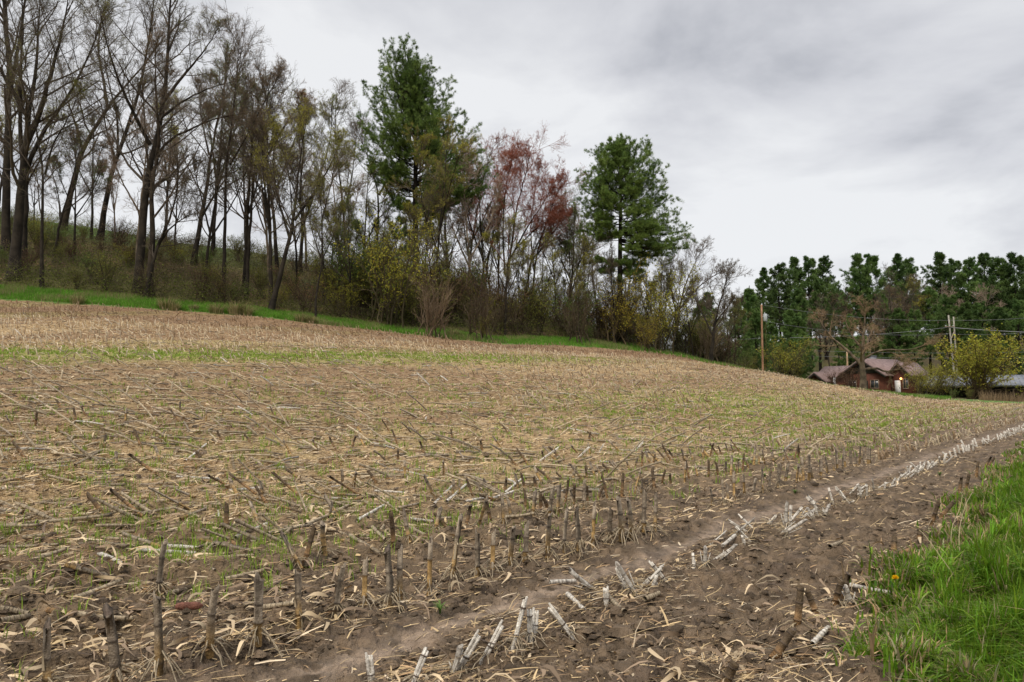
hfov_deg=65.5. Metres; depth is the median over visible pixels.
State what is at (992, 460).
corn stub
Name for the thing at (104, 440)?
corn stub
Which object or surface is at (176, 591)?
fallen stalk
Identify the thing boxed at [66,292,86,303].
grass tussock
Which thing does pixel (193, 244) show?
bush
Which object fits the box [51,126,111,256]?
budding tree
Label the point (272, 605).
fallen stalk
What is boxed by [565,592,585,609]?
fallen stalk
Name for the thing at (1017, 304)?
pine tree
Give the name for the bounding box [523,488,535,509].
corn stub
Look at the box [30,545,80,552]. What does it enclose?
fallen stalk
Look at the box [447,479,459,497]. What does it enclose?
corn stub
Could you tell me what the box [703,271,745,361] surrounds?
bare tree
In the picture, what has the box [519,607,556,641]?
corn stub
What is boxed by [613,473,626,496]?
corn stub
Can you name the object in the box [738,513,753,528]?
corn stub
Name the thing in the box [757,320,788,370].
pine tree
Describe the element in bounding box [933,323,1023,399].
willow
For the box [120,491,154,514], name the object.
fallen stalk
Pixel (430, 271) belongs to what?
bush
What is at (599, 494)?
corn stub
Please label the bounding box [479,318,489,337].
bush
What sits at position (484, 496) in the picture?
fallen stalk
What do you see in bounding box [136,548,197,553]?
fallen stalk
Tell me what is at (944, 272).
pine tree
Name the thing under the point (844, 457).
corn stub
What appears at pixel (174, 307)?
grass tussock
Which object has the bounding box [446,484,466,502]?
fallen stalk
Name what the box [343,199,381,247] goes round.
budding tree
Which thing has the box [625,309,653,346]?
bush
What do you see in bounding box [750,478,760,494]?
corn stub
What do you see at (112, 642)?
corn stub
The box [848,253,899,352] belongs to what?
pine tree
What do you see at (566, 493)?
corn stub
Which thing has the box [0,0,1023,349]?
sky
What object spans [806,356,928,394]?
house
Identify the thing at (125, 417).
corn stub
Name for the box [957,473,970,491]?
corn stub
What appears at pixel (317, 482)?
fallen stalk
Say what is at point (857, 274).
pine tree
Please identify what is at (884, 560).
corn stub
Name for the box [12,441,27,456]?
corn stub
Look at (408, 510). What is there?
fallen stalk
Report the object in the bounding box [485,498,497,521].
corn stub
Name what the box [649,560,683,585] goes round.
corn stub
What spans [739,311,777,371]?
pine tree
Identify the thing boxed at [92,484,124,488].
fallen stalk
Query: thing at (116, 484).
fallen stalk
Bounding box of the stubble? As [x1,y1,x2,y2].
[0,299,1023,463]
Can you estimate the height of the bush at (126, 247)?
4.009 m
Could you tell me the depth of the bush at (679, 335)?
100.68 m
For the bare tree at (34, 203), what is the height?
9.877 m
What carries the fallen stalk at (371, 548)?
on the field
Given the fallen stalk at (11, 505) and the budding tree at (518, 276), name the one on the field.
the fallen stalk at (11, 505)
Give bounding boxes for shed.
[920,374,1023,398]
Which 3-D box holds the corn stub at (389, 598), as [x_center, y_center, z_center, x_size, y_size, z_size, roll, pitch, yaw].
[-0.755,1.465,4.893,0.264,0.413,0.212,-1,-4,11]
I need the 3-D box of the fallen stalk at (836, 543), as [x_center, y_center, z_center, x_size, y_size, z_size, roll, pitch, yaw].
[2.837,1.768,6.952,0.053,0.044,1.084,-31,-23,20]
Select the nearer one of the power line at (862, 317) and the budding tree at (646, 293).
the budding tree at (646, 293)
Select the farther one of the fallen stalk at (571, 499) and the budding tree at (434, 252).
the budding tree at (434, 252)
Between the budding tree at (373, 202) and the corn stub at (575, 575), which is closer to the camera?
the corn stub at (575, 575)
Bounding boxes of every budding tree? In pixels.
[0,80,66,243]
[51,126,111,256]
[134,86,194,238]
[182,94,264,252]
[193,38,290,255]
[202,73,320,270]
[235,88,359,309]
[268,138,369,315]
[275,80,358,272]
[300,171,352,304]
[312,195,365,317]
[317,194,359,296]
[319,200,346,273]
[338,152,401,253]
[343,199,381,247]
[369,226,397,267]
[381,203,426,311]
[384,115,482,318]
[394,181,449,313]
[403,226,453,323]
[419,244,447,284]
[457,153,514,294]
[462,218,507,310]
[475,209,533,335]
[496,257,517,325]
[506,245,532,292]
[514,190,591,311]
[518,280,535,307]
[525,231,568,331]
[536,187,608,314]
[543,267,569,321]
[558,204,608,318]
[566,270,592,334]
[567,233,604,330]
[609,258,642,341]
[612,253,642,342]
[631,268,661,345]
[642,254,677,347]
[656,259,698,317]
[671,294,705,355]
[673,306,695,352]
[692,327,699,354]
[704,307,728,339]
[722,295,752,361]
[814,291,862,358]
[849,291,869,335]
[872,286,916,350]
[885,274,935,329]
[891,273,937,360]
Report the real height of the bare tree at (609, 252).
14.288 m
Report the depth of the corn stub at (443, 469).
10.51 m
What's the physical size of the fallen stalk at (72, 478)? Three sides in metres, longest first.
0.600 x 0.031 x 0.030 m
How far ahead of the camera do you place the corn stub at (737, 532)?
7.01 m
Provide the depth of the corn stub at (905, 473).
12.15 m
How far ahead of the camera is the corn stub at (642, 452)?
12.59 m
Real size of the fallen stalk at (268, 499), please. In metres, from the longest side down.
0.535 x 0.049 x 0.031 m
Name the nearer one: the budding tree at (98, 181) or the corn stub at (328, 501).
the corn stub at (328, 501)
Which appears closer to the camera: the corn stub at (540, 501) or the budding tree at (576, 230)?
the corn stub at (540, 501)
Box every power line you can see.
[765,305,939,320]
[794,327,947,337]
[948,327,1016,331]
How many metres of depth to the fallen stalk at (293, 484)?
8.94 m
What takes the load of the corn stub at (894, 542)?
on the field
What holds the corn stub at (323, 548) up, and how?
on the field
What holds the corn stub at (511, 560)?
on the field
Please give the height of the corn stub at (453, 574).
0.535 m
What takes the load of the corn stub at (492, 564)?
on the field
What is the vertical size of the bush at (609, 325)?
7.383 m
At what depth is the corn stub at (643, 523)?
7.27 m
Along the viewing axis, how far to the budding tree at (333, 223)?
87.76 m
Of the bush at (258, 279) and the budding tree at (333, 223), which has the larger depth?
the budding tree at (333, 223)
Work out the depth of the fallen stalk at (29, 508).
6.54 m
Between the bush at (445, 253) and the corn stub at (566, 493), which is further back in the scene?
the bush at (445, 253)
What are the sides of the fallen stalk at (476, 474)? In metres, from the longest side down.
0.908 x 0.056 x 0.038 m
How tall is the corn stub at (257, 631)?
0.402 m
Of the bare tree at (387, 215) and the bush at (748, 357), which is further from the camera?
the bush at (748, 357)
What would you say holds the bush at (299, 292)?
on the hillside
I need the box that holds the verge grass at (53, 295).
[0,282,951,399]
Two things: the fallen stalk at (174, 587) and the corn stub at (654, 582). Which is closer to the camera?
the fallen stalk at (174, 587)
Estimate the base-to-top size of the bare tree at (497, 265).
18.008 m
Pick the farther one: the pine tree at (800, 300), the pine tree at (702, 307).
the pine tree at (800, 300)
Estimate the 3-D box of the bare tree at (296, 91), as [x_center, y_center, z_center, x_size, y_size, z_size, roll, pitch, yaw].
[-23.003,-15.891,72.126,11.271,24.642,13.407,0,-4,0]
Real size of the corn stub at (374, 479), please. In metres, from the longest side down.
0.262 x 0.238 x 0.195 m
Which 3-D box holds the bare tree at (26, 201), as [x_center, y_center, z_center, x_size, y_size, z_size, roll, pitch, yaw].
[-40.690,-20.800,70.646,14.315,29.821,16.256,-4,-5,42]
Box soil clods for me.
[0,362,1023,681]
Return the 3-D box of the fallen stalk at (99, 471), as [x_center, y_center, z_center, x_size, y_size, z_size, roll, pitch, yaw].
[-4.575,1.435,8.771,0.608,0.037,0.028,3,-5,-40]
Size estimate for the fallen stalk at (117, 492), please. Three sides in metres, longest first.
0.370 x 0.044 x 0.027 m
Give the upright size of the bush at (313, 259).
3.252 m
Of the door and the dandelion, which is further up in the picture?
the door
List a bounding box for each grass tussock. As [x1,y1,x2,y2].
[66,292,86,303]
[155,294,180,308]
[167,299,181,310]
[188,303,201,309]
[205,302,225,313]
[222,297,260,314]
[238,304,255,315]
[293,311,311,321]
[305,315,319,323]
[445,327,464,334]
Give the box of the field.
[0,299,1023,681]
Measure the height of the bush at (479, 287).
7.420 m
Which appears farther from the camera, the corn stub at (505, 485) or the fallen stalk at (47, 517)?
the corn stub at (505, 485)
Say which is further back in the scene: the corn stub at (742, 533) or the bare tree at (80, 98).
the bare tree at (80, 98)
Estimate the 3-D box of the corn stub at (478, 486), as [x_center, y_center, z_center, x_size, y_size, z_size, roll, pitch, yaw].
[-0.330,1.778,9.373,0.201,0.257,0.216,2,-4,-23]
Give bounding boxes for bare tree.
[0,0,72,256]
[0,0,135,280]
[0,0,156,272]
[0,23,110,287]
[0,74,55,202]
[28,146,50,221]
[29,127,118,263]
[48,0,189,229]
[53,104,121,238]
[55,0,253,293]
[60,0,204,239]
[92,14,287,296]
[97,150,125,241]
[98,38,182,194]
[98,96,184,267]
[128,0,299,299]
[133,23,271,264]
[142,143,205,297]
[155,134,201,259]
[177,95,260,279]
[185,40,319,299]
[198,54,291,290]
[221,71,316,301]
[235,131,292,278]
[259,149,332,286]
[279,139,316,269]
[308,142,366,297]
[310,77,375,244]
[343,106,412,242]
[369,198,401,259]
[371,197,397,240]
[400,189,481,272]
[423,163,472,266]
[435,151,503,278]
[474,175,527,314]
[519,253,537,282]
[531,205,582,308]
[549,205,594,296]
[565,215,599,284]
[579,236,603,323]
[592,231,630,342]
[653,234,734,350]
[673,259,753,360]
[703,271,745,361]
[803,289,826,355]
[805,294,842,365]
[807,292,944,389]
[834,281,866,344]
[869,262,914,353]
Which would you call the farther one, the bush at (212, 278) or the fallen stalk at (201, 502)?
the bush at (212, 278)
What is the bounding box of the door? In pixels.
[895,380,900,392]
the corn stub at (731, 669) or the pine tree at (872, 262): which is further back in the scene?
the pine tree at (872, 262)
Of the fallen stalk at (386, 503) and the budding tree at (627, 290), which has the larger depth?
the budding tree at (627, 290)
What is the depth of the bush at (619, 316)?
89.59 m
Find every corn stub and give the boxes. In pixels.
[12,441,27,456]
[34,412,37,425]
[34,617,63,681]
[72,407,76,419]
[86,491,118,514]
[95,602,140,681]
[96,434,107,449]
[114,451,121,465]
[124,407,126,420]
[127,591,185,681]
[132,428,150,447]
[138,539,182,602]
[152,445,161,461]
[169,408,179,421]
[190,584,233,668]
[195,450,213,459]
[216,502,228,530]
[228,478,251,500]
[235,572,283,659]
[248,501,271,521]
[257,480,272,496]
[280,530,313,570]
[283,438,291,454]
[284,568,317,633]
[293,523,315,567]
[317,520,344,556]
[322,500,333,519]
[323,493,347,516]
[323,563,353,623]
[335,469,343,488]
[350,471,361,487]
[354,556,382,610]
[362,652,383,681]
[367,470,386,483]
[371,544,403,612]
[380,511,395,549]
[393,544,416,603]
[397,508,428,545]
[399,460,413,478]
[403,647,428,681]
[416,536,446,597]
[423,473,441,497]
[424,506,442,530]
[431,644,463,681]
[433,512,450,527]
[433,629,480,681]
[435,513,464,591]
[440,460,447,474]
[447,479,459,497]
[456,479,468,494]
[458,528,494,582]
[463,504,472,526]
[463,619,503,668]
[465,477,476,496]
[472,495,488,526]
[473,481,489,494]
[480,529,505,576]
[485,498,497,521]
[494,493,508,526]
[495,596,527,659]
[496,525,521,570]
[504,477,507,490]
[506,498,516,514]
[513,472,527,490]
[513,520,539,566]
[515,609,547,649]
[516,447,529,464]
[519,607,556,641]
[520,472,531,489]
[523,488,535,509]
[523,489,546,517]
[532,475,537,488]
[533,465,553,484]
[534,512,558,560]
[536,467,559,480]
[539,493,546,512]
[540,446,558,459]
[541,486,558,518]
[542,445,554,459]
[542,494,555,507]
[548,602,593,648]
[552,483,571,516]
[554,508,577,555]
[561,478,569,507]
[566,506,587,556]
[568,463,582,478]
[568,483,585,508]
[568,567,603,590]
[569,466,580,482]
[569,488,583,509]
[578,446,590,457]
[579,479,589,509]
[581,501,601,550]
[585,485,589,505]
[589,462,595,475]
[591,486,603,500]
[597,507,618,544]
[601,473,615,499]
[602,586,610,610]
[604,495,636,546]
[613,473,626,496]
[615,561,650,596]
[615,567,640,591]
[618,497,646,543]
[627,481,631,495]
[631,468,641,494]
[631,564,663,592]
[634,489,656,537]
[639,479,642,493]
[641,451,643,466]
[641,574,658,591]
[646,467,661,490]
[646,492,669,535]
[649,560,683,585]
[656,449,669,463]
[656,469,666,483]
[662,444,671,459]
[681,553,707,570]
[684,462,686,482]
[684,659,738,681]
[696,545,714,570]
[705,530,726,544]
[707,459,709,476]
[707,487,716,507]
[708,548,730,559]
[711,544,737,559]
[715,461,718,474]
[717,480,728,505]
[725,483,733,503]
[728,519,751,531]
[729,455,732,474]
[729,470,740,501]
[729,517,754,535]
[735,526,760,541]
[738,474,752,496]
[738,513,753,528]
[738,535,755,545]
[741,453,744,470]
[746,627,796,661]
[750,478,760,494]
[753,446,755,464]
[756,467,768,494]
[758,515,776,526]
[765,471,774,490]
[774,463,784,489]
[774,519,807,538]
[775,500,789,527]
[777,582,813,631]
[779,506,802,524]
[784,462,789,480]
[784,505,799,527]
[792,508,819,518]
[796,464,799,482]
[797,463,801,481]
[800,456,804,480]
[803,588,837,615]
[806,497,828,512]
[806,507,819,518]
[807,454,810,480]
[807,494,824,506]
[810,466,813,478]
[812,500,828,517]
[819,459,821,475]
[821,503,834,516]
[821,580,856,609]
[824,456,828,472]
[828,487,843,506]
[831,571,854,604]
[835,448,837,468]
[835,486,855,503]
[839,584,865,611]
[843,445,845,467]
[849,449,851,465]
[854,450,856,465]
[857,484,865,497]
[858,550,897,571]
[859,446,860,462]
[861,484,876,498]
[862,449,864,463]
[868,448,870,463]
[876,534,901,556]
[889,470,909,482]
[889,543,924,552]
[902,528,924,540]
[914,464,919,476]
[914,500,940,525]
[931,499,954,523]
[948,475,963,494]
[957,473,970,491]
[972,461,983,477]
[981,456,994,466]
[982,455,992,469]
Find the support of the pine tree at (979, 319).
on the hillside
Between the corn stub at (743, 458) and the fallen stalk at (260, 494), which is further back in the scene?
the corn stub at (743, 458)
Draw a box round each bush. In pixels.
[0,206,37,235]
[0,246,25,270]
[5,241,48,274]
[27,216,74,255]
[27,218,56,255]
[28,214,52,238]
[58,235,88,260]
[63,263,87,288]
[72,243,125,284]
[76,222,93,241]
[82,245,126,292]
[89,234,108,252]
[95,214,136,248]
[111,231,148,265]
[129,255,171,295]
[133,238,161,263]
[155,233,173,248]
[158,225,192,260]
[159,240,194,264]
[184,231,207,252]
[184,264,217,299]
[185,244,217,271]
[197,258,232,301]
[210,269,241,301]
[224,279,253,303]
[226,233,243,261]
[230,239,258,264]
[249,262,273,298]
[253,242,281,264]
[263,258,287,279]
[264,284,297,308]
[268,254,326,313]
[285,244,308,272]
[303,251,328,270]
[304,248,337,277]
[305,256,362,300]
[307,264,341,296]
[309,227,387,315]
[311,219,391,304]
[312,268,362,317]
[328,207,445,328]
[328,231,369,286]
[343,264,383,318]
[346,243,431,322]
[347,247,395,318]
[349,233,411,316]
[353,239,429,320]
[354,224,398,249]
[377,244,449,323]
[377,252,426,311]
[383,229,461,322]
[400,276,435,326]
[401,229,469,279]
[407,266,470,324]
[407,270,463,338]
[408,288,440,327]
[415,250,486,324]
[418,252,465,325]
[428,257,476,325]
[435,250,475,323]
[445,249,493,315]
[445,263,495,317]
[449,288,476,325]
[450,251,496,285]
[455,257,525,327]
[457,267,502,342]
[468,284,514,335]
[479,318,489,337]
[482,253,537,328]
[485,288,526,328]
[488,283,530,336]
[501,289,533,326]
[505,250,562,314]
[513,294,542,332]
[515,268,561,335]
[526,291,547,323]
[532,267,609,338]
[540,268,590,323]
[543,279,588,328]
[550,297,579,336]
[557,277,598,343]
[562,274,605,334]
[572,252,657,344]
[587,289,616,339]
[589,278,629,340]
[594,283,630,339]
[614,302,654,342]
[618,261,715,353]
[624,306,669,345]
[625,305,663,351]
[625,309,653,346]
[653,327,670,348]
[658,301,701,354]
[666,320,696,352]
[682,314,728,355]
[682,329,700,353]
[683,313,723,357]
[690,320,723,361]
[696,334,726,361]
[705,314,749,364]
[715,336,738,361]
[732,341,755,367]
[746,355,759,368]
[754,335,827,374]
[781,339,815,377]
[820,369,844,384]
[836,364,859,387]
[898,365,954,393]
[911,361,958,395]
[921,362,960,396]
[947,387,957,398]
[964,387,973,398]
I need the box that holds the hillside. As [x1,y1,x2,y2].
[0,220,1023,403]
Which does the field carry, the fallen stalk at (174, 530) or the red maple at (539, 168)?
the fallen stalk at (174, 530)
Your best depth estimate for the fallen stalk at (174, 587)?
4.96 m
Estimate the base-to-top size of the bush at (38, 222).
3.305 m
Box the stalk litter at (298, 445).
[0,303,1019,493]
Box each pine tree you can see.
[352,32,498,271]
[570,132,696,342]
[680,301,718,351]
[691,291,729,360]
[721,302,758,365]
[728,286,771,369]
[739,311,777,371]
[752,262,804,336]
[752,267,783,349]
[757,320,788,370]
[768,309,813,378]
[777,256,814,313]
[779,255,844,360]
[779,311,822,378]
[782,287,820,346]
[789,278,846,370]
[798,255,841,359]
[827,252,882,354]
[830,290,858,342]
[831,314,868,365]
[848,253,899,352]
[862,296,875,341]
[865,300,906,358]
[866,312,885,357]
[874,307,923,366]
[881,253,918,308]
[894,309,937,361]
[899,256,927,324]
[904,286,958,374]
[914,251,966,371]
[926,293,985,373]
[932,258,993,366]
[939,300,989,373]
[950,252,1011,338]
[951,301,1007,372]
[952,256,991,330]
[977,305,1023,374]
[981,252,1023,374]
[981,256,1023,374]
[1001,298,1023,374]
[1010,256,1023,339]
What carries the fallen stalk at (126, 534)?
on the field
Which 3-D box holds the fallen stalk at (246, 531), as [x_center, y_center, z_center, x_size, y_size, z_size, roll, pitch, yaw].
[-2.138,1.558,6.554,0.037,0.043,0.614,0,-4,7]
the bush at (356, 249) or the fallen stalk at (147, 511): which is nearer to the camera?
the fallen stalk at (147, 511)
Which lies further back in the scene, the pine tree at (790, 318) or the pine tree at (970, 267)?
the pine tree at (970, 267)
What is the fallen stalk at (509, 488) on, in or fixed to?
on the field
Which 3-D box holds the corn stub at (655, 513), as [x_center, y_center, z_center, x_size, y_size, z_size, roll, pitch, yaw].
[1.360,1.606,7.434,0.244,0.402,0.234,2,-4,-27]
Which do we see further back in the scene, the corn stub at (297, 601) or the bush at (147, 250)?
the bush at (147, 250)
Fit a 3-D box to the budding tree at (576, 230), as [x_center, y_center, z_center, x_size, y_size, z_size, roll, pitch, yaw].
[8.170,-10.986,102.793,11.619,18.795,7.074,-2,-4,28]
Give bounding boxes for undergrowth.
[0,199,749,367]
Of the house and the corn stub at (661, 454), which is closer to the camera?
the corn stub at (661, 454)
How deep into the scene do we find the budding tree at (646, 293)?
94.61 m
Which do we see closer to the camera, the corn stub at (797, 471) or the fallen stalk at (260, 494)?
the fallen stalk at (260, 494)
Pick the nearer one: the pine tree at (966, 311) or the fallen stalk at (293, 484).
the fallen stalk at (293, 484)
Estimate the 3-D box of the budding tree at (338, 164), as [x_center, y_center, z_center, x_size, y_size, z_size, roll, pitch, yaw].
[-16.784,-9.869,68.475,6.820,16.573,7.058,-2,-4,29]
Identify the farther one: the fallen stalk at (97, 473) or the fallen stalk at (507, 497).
the fallen stalk at (507, 497)
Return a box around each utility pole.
[761,305,766,370]
[945,315,954,371]
[953,317,957,374]
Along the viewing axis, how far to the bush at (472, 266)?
99.74 m
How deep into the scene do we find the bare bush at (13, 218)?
83.59 m
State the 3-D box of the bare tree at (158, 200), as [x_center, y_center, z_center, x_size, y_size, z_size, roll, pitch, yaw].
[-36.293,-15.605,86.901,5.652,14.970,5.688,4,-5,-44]
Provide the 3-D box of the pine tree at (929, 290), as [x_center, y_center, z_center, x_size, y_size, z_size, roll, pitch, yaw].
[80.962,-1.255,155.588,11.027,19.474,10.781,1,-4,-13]
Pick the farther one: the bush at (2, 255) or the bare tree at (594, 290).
the bare tree at (594, 290)
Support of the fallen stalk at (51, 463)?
on the field
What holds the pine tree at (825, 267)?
on the hillside
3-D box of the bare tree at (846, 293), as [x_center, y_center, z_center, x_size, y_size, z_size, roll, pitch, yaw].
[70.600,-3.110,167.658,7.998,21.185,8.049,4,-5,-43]
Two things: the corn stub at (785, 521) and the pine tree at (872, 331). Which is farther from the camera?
the pine tree at (872, 331)
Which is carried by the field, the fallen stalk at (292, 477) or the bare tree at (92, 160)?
the fallen stalk at (292, 477)
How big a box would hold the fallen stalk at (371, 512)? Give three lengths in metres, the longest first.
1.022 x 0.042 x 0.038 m
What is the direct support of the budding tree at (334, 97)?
on the hillside
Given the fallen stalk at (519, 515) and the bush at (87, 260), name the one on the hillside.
the bush at (87, 260)
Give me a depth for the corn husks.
6.04 m
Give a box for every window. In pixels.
[870,380,878,387]
[903,378,908,388]
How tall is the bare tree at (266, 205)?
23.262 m
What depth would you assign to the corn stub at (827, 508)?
8.71 m
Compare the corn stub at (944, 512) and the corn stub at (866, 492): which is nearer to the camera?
the corn stub at (944, 512)
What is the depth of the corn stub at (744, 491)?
9.84 m
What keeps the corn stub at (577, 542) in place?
on the field
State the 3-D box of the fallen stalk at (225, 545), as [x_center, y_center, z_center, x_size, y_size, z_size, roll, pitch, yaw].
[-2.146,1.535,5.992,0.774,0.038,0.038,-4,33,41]
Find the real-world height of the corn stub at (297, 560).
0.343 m
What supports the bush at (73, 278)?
on the hillside
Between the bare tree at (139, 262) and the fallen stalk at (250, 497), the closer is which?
the fallen stalk at (250, 497)
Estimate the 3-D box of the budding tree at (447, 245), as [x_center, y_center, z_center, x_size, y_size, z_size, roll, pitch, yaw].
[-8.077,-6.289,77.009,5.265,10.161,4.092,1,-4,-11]
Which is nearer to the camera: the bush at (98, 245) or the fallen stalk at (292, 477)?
the fallen stalk at (292, 477)
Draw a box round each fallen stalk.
[0,475,24,482]
[0,500,35,517]
[0,509,21,513]
[0,523,41,527]
[0,547,66,570]
[0,605,28,613]
[0,613,31,623]
[2,543,62,547]
[5,528,41,532]
[6,510,53,519]
[6,520,38,523]
[10,515,34,522]
[11,457,72,462]
[15,501,45,518]
[16,423,35,445]
[19,463,59,470]
[22,478,49,481]
[22,532,67,538]
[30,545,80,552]
[31,497,79,503]
[35,513,54,519]
[39,512,113,523]
[40,460,75,464]
[41,501,73,505]
[45,607,98,621]
[46,474,77,482]
[52,474,96,480]
[57,502,82,510]
[64,562,108,575]
[67,436,92,460]
[68,579,121,601]
[71,468,124,473]
[74,449,102,465]
[74,482,125,485]
[77,611,134,620]
[78,472,114,475]
[80,448,99,461]
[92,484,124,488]
[92,497,141,520]
[94,474,123,477]
[94,505,178,521]
[95,523,137,527]
[97,540,128,547]
[97,552,122,563]
[101,491,137,494]
[101,536,133,540]
[108,499,146,510]
[109,488,142,516]
[111,500,144,514]
[112,499,164,513]
[119,527,170,533]
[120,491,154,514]
[122,532,160,547]
[127,453,158,473]
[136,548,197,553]
[139,480,201,484]
[141,584,194,592]
[148,487,188,509]
[155,468,188,477]
[163,485,217,493]
[164,586,194,596]
[167,543,199,549]
[169,528,207,532]
[170,471,216,475]
[172,501,221,505]
[174,506,199,517]
[175,489,195,498]
[176,476,220,479]
[178,507,206,519]
[181,555,215,569]
[184,542,210,550]
[185,443,206,459]
[192,504,232,509]
[199,537,251,551]
[200,528,229,539]
[206,474,230,487]
[212,495,223,508]
[213,554,253,557]
[221,523,259,541]
[224,569,263,580]
[226,535,238,545]
[228,487,263,491]
[229,472,256,494]
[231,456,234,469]
[233,522,267,538]
[234,519,282,543]
[237,458,268,488]
[237,489,265,506]
[239,479,275,484]
[244,496,290,501]
[251,513,297,515]
[254,485,268,503]
[260,513,280,528]
[263,600,293,608]
[264,503,290,505]
[268,494,299,507]
[268,523,311,534]
[271,472,303,497]
[279,481,310,489]
[279,505,301,512]
[279,526,292,537]
[280,476,307,479]
[286,468,299,477]
[293,479,308,512]
[302,492,345,505]
[304,503,350,523]
[305,482,323,495]
[307,481,363,484]
[308,500,362,505]
[309,477,334,492]
[315,524,348,534]
[325,510,359,512]
[327,475,359,493]
[337,493,363,496]
[348,534,382,555]
[350,495,374,499]
[354,502,380,505]
[356,502,388,521]
[363,500,412,511]
[364,482,412,506]
[371,525,386,540]
[374,490,402,492]
[374,495,401,514]
[388,502,419,511]
[409,526,430,538]
[410,517,432,521]
[412,494,432,497]
[434,485,451,504]
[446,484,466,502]
[453,498,505,504]
[456,472,505,475]
[464,496,489,501]
[470,475,508,496]
[478,494,495,500]
[479,483,518,502]
[493,490,513,497]
[504,477,523,492]
[505,512,534,518]
[527,488,556,499]
[538,496,591,499]
[542,477,579,483]
[549,579,576,583]
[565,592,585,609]
[601,526,618,541]
[609,593,627,614]
[643,591,660,600]
[721,534,736,546]
[810,625,830,644]
[828,540,843,546]
[849,583,892,593]
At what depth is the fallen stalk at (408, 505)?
8.13 m
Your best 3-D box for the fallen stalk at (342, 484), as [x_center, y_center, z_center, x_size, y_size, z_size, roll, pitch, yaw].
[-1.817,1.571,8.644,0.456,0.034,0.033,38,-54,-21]
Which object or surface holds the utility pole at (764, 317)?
on the hillside
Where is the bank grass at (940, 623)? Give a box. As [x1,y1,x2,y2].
[812,435,1023,681]
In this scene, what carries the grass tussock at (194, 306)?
on the hillside
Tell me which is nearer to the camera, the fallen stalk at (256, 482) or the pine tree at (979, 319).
the fallen stalk at (256, 482)
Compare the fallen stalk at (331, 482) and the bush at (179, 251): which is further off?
the bush at (179, 251)
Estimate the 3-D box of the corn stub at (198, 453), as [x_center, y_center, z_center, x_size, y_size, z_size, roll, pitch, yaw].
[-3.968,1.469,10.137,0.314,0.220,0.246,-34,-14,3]
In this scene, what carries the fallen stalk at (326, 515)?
on the field
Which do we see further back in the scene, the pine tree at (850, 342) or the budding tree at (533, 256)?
the pine tree at (850, 342)
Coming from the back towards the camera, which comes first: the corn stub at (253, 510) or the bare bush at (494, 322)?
the bare bush at (494, 322)
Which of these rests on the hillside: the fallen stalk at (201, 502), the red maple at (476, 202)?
the red maple at (476, 202)
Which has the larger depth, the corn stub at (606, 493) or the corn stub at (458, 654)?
the corn stub at (606, 493)
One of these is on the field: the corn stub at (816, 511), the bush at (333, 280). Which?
the corn stub at (816, 511)
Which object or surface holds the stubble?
on the field
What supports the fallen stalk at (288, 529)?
on the field
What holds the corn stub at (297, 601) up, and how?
on the field
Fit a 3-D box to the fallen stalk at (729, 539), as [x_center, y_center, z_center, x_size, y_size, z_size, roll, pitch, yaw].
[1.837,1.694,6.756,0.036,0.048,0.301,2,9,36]
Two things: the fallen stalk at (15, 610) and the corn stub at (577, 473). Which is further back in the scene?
the corn stub at (577, 473)
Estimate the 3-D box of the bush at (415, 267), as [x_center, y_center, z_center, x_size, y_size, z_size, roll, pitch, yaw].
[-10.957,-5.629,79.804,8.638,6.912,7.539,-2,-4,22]
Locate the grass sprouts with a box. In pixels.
[0,341,1023,681]
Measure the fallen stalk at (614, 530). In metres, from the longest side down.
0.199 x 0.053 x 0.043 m
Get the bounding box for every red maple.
[451,127,534,252]
[455,138,536,268]
[456,120,573,294]
[515,154,591,300]
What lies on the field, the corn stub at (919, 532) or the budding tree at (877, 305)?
the corn stub at (919, 532)
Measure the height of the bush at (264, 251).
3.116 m
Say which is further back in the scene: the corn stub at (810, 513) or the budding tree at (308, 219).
the budding tree at (308, 219)
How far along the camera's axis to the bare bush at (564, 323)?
87.86 m
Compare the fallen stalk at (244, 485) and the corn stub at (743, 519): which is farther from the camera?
the fallen stalk at (244, 485)
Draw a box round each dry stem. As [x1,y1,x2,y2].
[925,536,960,583]
[959,492,972,549]
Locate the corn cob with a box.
[175,601,202,610]
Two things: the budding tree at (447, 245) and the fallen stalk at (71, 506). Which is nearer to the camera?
the fallen stalk at (71, 506)
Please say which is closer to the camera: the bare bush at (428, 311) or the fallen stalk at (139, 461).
the fallen stalk at (139, 461)
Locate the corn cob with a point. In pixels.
(194, 605)
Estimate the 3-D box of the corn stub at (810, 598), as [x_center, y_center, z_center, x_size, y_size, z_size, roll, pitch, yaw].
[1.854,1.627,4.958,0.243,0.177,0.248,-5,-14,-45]
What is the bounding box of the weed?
[433,599,447,613]
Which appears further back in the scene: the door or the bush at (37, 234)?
the door
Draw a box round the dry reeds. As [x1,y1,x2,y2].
[978,388,1023,401]
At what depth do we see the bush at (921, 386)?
103.16 m
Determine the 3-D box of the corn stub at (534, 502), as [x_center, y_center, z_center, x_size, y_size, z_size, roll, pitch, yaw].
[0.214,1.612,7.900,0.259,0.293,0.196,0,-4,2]
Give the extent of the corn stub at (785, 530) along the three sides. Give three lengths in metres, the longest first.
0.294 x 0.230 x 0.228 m
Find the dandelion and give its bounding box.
[887,575,906,591]
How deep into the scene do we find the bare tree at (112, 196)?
89.12 m
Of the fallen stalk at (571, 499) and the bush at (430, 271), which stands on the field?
the fallen stalk at (571, 499)
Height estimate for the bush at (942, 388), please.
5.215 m
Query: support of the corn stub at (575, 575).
on the field
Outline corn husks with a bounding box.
[0,346,1022,681]
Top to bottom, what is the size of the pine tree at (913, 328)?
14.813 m

